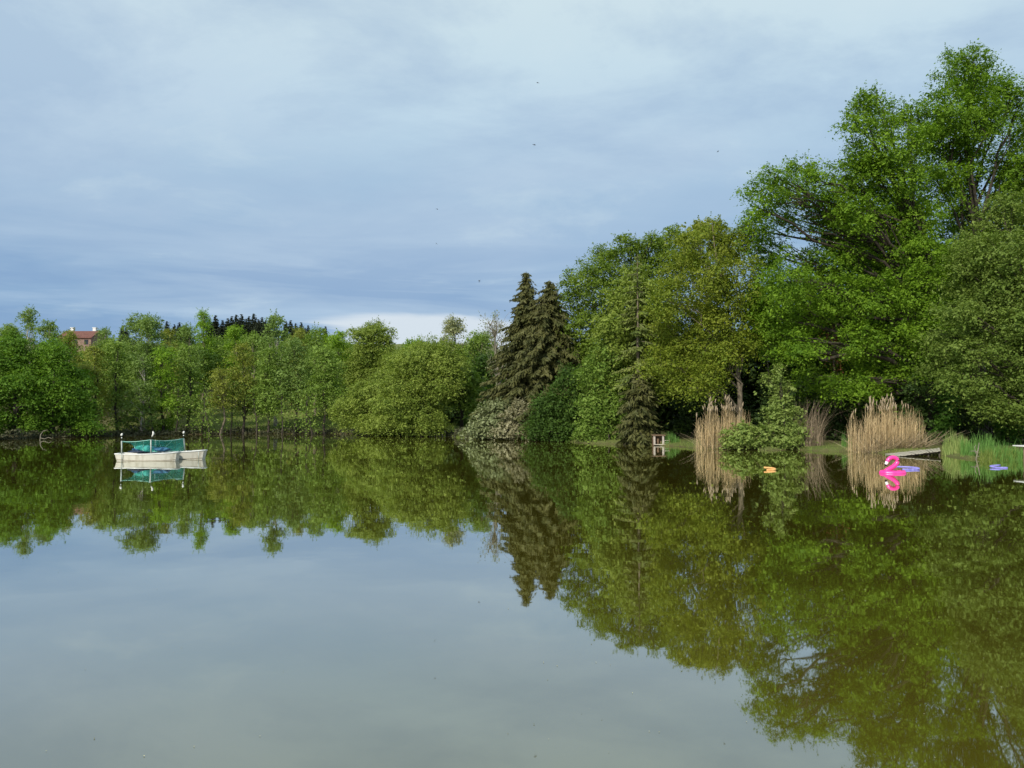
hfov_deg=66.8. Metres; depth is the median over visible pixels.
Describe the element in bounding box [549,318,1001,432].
forest
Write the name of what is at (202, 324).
broadleaf tree
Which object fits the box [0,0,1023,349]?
sky
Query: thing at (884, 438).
reed clump
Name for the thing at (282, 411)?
sapling
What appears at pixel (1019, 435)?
hedge bush
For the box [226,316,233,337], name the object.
spruce
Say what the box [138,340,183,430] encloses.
alder tree
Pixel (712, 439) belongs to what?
reed clump
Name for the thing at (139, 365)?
alder tree
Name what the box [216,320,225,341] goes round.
spruce
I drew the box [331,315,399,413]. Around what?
broadleaf tree
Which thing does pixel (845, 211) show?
oak tree
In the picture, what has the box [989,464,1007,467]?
pool noodle
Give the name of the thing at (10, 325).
broadleaf tree
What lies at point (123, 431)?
bank undergrowth
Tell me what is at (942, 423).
ivy clad tree
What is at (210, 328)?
spruce
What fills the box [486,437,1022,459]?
bank grass
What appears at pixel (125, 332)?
spruce
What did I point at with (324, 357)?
alder tree
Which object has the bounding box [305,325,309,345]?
spruce
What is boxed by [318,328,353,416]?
broadleaf tree
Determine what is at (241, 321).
spruce
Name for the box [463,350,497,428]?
broadleaf tree
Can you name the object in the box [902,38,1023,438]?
oak tree
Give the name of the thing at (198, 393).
sapling
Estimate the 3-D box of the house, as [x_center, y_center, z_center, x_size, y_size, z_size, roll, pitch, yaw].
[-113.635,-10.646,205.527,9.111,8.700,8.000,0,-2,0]
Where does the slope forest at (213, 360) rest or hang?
on the ground at (814, 448)
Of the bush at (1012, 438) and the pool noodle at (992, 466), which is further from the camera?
the bush at (1012, 438)
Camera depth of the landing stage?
46.71 m
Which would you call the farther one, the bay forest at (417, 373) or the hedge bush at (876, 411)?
the bay forest at (417, 373)
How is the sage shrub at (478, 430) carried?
on the ground at (814, 448)
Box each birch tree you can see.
[15,304,40,388]
[29,318,67,407]
[93,326,113,399]
[110,311,178,423]
[174,322,206,404]
[254,308,296,428]
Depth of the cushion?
41.85 m
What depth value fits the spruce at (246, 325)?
236.46 m
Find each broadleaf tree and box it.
[0,321,29,406]
[49,327,87,405]
[83,334,124,416]
[154,325,185,412]
[193,307,219,398]
[218,324,248,404]
[230,331,268,415]
[280,326,312,410]
[290,322,327,415]
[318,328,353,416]
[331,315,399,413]
[402,337,430,389]
[437,341,489,428]
[437,384,470,425]
[462,324,504,385]
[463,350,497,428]
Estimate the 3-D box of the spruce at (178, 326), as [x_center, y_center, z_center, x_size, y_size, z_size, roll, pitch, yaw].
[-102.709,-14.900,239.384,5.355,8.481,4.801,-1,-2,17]
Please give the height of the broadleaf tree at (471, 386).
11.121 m
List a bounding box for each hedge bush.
[663,386,720,437]
[713,379,757,432]
[747,377,793,437]
[784,373,837,439]
[816,377,865,440]
[846,383,898,433]
[893,370,941,442]
[951,386,988,442]
[967,388,1013,441]
[993,425,1023,441]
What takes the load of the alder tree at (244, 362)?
on the ground at (814, 448)
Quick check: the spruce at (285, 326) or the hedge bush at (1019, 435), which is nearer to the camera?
the hedge bush at (1019, 435)
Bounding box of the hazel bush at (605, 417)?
[564,330,632,442]
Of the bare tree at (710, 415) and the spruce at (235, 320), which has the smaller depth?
the bare tree at (710, 415)
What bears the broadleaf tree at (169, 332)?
on the ground at (814, 448)
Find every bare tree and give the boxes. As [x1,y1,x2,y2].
[478,310,512,385]
[689,374,725,435]
[752,338,789,423]
[818,299,849,436]
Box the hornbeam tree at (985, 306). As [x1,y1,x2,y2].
[907,182,1023,438]
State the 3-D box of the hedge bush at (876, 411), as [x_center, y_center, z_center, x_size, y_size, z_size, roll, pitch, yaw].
[28.270,2.349,59.994,5.071,4.967,3.695,2,-3,-36]
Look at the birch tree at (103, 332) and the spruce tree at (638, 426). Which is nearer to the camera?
the spruce tree at (638, 426)
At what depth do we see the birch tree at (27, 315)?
110.01 m
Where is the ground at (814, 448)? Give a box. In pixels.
[0,344,1023,459]
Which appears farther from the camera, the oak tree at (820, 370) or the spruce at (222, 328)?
the spruce at (222, 328)
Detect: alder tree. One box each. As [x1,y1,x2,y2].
[73,341,117,431]
[97,331,139,431]
[115,347,165,432]
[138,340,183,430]
[163,341,208,431]
[204,362,239,433]
[220,340,267,433]
[245,341,289,432]
[267,333,320,433]
[297,337,348,433]
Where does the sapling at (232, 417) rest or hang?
on the ground at (814, 448)
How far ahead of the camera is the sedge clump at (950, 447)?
46.51 m
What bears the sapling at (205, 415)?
on the ground at (814, 448)
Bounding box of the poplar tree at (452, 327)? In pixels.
[439,312,471,352]
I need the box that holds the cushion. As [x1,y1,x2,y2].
[128,450,148,452]
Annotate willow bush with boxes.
[322,347,415,435]
[354,332,472,436]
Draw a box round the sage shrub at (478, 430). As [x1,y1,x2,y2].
[458,396,511,439]
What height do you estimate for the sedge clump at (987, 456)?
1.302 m
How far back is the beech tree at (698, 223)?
69.47 m
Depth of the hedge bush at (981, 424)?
55.31 m
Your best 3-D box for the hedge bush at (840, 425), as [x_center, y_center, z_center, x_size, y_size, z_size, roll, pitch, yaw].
[25.815,2.049,60.997,4.623,5.609,3.741,0,-2,0]
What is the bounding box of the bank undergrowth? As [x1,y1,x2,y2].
[0,425,494,439]
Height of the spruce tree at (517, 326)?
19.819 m
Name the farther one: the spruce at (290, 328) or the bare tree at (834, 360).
the spruce at (290, 328)
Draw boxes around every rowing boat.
[114,431,180,460]
[149,431,206,458]
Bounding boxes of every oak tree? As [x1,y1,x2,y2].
[729,79,962,441]
[743,192,1023,434]
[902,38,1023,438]
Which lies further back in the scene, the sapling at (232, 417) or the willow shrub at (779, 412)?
the sapling at (232, 417)
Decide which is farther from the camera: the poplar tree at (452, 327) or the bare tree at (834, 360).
the poplar tree at (452, 327)
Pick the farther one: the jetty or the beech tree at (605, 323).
the beech tree at (605, 323)
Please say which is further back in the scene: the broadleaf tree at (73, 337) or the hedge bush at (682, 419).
the broadleaf tree at (73, 337)
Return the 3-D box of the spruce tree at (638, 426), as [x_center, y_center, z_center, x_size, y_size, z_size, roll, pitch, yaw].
[10.543,2.382,62.508,4.794,6.903,5.334,-2,-3,38]
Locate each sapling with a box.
[127,375,169,428]
[155,378,205,430]
[186,388,227,434]
[187,376,218,431]
[218,379,252,433]
[235,376,271,433]
[258,380,297,433]
[286,384,324,433]
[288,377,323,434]
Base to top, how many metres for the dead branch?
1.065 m
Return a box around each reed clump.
[686,395,760,449]
[828,393,963,452]
[901,407,927,446]
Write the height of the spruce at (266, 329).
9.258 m
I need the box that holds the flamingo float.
[879,455,905,473]
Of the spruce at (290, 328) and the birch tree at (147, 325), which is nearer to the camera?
the birch tree at (147, 325)
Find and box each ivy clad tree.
[929,374,962,443]
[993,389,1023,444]
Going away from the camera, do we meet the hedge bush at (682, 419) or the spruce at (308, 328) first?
the hedge bush at (682, 419)
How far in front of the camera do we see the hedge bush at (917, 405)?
54.94 m
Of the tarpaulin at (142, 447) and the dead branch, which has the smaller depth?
the tarpaulin at (142, 447)
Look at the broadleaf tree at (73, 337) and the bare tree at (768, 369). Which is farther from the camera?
the broadleaf tree at (73, 337)
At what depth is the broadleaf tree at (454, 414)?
100.14 m
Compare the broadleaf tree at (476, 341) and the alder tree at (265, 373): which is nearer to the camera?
the alder tree at (265, 373)
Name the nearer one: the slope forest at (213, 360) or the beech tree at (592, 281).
the beech tree at (592, 281)
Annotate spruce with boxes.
[122,328,129,339]
[160,321,171,344]
[173,322,180,342]
[205,319,214,345]
[213,315,219,339]
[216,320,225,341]
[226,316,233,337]
[230,315,241,341]
[239,314,244,324]
[241,319,250,337]
[249,313,256,332]
[254,322,263,343]
[262,320,271,338]
[281,321,288,340]
[283,320,294,342]
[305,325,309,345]
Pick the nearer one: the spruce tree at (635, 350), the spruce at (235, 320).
the spruce tree at (635, 350)
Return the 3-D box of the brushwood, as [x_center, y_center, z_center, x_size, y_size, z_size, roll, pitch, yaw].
[20.776,2.672,54.358,5.759,3.692,4.064,2,-3,-43]
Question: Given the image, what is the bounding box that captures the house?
[60,327,102,352]
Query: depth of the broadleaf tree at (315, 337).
107.34 m
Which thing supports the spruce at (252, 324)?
on the ground at (814, 448)
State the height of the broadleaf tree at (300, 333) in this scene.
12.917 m
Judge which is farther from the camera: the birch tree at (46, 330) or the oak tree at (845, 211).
the birch tree at (46, 330)
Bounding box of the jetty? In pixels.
[1013,445,1023,463]
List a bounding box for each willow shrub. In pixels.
[715,417,769,449]
[753,362,818,449]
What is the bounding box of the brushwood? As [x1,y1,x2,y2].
[789,398,847,447]
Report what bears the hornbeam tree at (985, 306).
on the ground at (814, 448)
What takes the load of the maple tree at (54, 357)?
on the ground at (814, 448)
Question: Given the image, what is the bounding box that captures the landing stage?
[886,448,940,455]
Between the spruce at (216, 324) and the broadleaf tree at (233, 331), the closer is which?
the broadleaf tree at (233, 331)
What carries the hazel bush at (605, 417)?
on the ground at (814, 448)
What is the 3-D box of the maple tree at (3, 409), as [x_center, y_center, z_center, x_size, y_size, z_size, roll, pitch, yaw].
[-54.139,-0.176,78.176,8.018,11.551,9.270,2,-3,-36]
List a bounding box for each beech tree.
[551,222,704,382]
[584,264,687,423]
[674,214,749,428]
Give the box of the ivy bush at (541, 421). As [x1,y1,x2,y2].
[515,362,588,441]
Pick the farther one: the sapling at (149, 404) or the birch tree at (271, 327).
the birch tree at (271, 327)
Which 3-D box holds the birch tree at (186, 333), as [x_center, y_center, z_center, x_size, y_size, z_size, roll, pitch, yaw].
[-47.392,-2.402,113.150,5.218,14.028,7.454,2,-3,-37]
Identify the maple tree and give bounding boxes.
[0,327,63,434]
[0,352,13,433]
[18,328,95,436]
[55,357,111,436]
[626,213,773,422]
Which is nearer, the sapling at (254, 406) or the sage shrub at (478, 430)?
the sage shrub at (478, 430)
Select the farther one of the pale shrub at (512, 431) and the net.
the pale shrub at (512, 431)
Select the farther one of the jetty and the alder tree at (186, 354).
the alder tree at (186, 354)
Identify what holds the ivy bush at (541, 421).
on the ground at (814, 448)
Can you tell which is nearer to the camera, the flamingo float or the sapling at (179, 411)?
the flamingo float
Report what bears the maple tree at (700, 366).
on the ground at (814, 448)
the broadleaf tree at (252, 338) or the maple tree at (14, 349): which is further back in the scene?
the broadleaf tree at (252, 338)
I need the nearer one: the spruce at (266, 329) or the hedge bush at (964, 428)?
the hedge bush at (964, 428)
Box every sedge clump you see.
[662,431,680,443]
[841,432,851,447]
[942,431,970,455]
[959,430,998,455]
[971,445,1019,459]
[983,439,1022,460]
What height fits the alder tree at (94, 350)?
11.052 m
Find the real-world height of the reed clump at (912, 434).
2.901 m
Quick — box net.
[122,438,183,451]
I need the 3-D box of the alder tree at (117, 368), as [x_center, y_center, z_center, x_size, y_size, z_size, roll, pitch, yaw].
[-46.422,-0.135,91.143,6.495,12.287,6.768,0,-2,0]
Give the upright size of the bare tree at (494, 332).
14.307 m
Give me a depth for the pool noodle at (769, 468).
35.17 m
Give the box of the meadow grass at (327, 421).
[98,404,459,432]
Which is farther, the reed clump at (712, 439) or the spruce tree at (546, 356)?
the spruce tree at (546, 356)
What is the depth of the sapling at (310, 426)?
91.83 m
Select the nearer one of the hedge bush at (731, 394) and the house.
the hedge bush at (731, 394)
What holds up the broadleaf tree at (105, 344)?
on the ground at (814, 448)
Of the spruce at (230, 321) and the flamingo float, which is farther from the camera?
the spruce at (230, 321)
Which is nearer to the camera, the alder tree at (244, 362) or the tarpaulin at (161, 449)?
the tarpaulin at (161, 449)
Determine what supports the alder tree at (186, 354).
on the ground at (814, 448)
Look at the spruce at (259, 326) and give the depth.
231.47 m
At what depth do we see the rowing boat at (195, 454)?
43.13 m
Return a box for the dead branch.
[974,444,982,458]
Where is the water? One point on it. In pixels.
(258, 600)
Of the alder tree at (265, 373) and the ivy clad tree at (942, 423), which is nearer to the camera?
the ivy clad tree at (942, 423)
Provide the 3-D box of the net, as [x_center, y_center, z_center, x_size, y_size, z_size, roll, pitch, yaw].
[-19.432,3.365,42.334,3.233,0.736,1.244,2,-3,-36]
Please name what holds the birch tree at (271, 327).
on the ground at (814, 448)
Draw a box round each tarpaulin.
[132,446,155,451]
[154,447,170,451]
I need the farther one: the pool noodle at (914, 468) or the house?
the house
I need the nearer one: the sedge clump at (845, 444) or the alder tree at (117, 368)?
the sedge clump at (845, 444)
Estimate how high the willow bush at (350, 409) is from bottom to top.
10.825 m
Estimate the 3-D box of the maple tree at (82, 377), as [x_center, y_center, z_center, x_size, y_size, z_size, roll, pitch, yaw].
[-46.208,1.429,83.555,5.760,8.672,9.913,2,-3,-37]
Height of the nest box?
1.277 m
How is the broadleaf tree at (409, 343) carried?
on the ground at (814, 448)
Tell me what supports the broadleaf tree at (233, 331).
on the ground at (814, 448)
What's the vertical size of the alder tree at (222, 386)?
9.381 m
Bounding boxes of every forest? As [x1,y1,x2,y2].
[26,331,389,398]
[333,344,508,418]
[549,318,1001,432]
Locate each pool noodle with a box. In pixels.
[764,467,775,469]
[896,466,919,469]
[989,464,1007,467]
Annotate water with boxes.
[0,434,1023,767]
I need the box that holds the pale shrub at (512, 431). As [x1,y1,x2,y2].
[487,397,544,439]
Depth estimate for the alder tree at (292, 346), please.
94.74 m
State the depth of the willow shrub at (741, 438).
53.72 m
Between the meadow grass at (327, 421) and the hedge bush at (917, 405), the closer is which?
the hedge bush at (917, 405)
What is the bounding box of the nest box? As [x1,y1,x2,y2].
[651,434,669,445]
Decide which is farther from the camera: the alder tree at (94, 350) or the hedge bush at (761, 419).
the alder tree at (94, 350)
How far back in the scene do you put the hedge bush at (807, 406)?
61.55 m
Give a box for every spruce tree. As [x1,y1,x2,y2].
[468,273,551,439]
[498,281,598,439]
[608,254,663,390]
[611,372,670,445]
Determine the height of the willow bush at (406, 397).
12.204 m
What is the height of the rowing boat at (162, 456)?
1.730 m
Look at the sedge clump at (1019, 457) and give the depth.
42.95 m
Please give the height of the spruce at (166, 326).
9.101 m
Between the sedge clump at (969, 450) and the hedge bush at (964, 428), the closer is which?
the sedge clump at (969, 450)
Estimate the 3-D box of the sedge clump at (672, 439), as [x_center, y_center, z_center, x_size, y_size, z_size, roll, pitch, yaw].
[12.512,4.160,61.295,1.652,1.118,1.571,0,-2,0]
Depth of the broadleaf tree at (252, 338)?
108.50 m
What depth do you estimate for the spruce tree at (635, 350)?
63.54 m
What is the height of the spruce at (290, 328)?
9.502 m

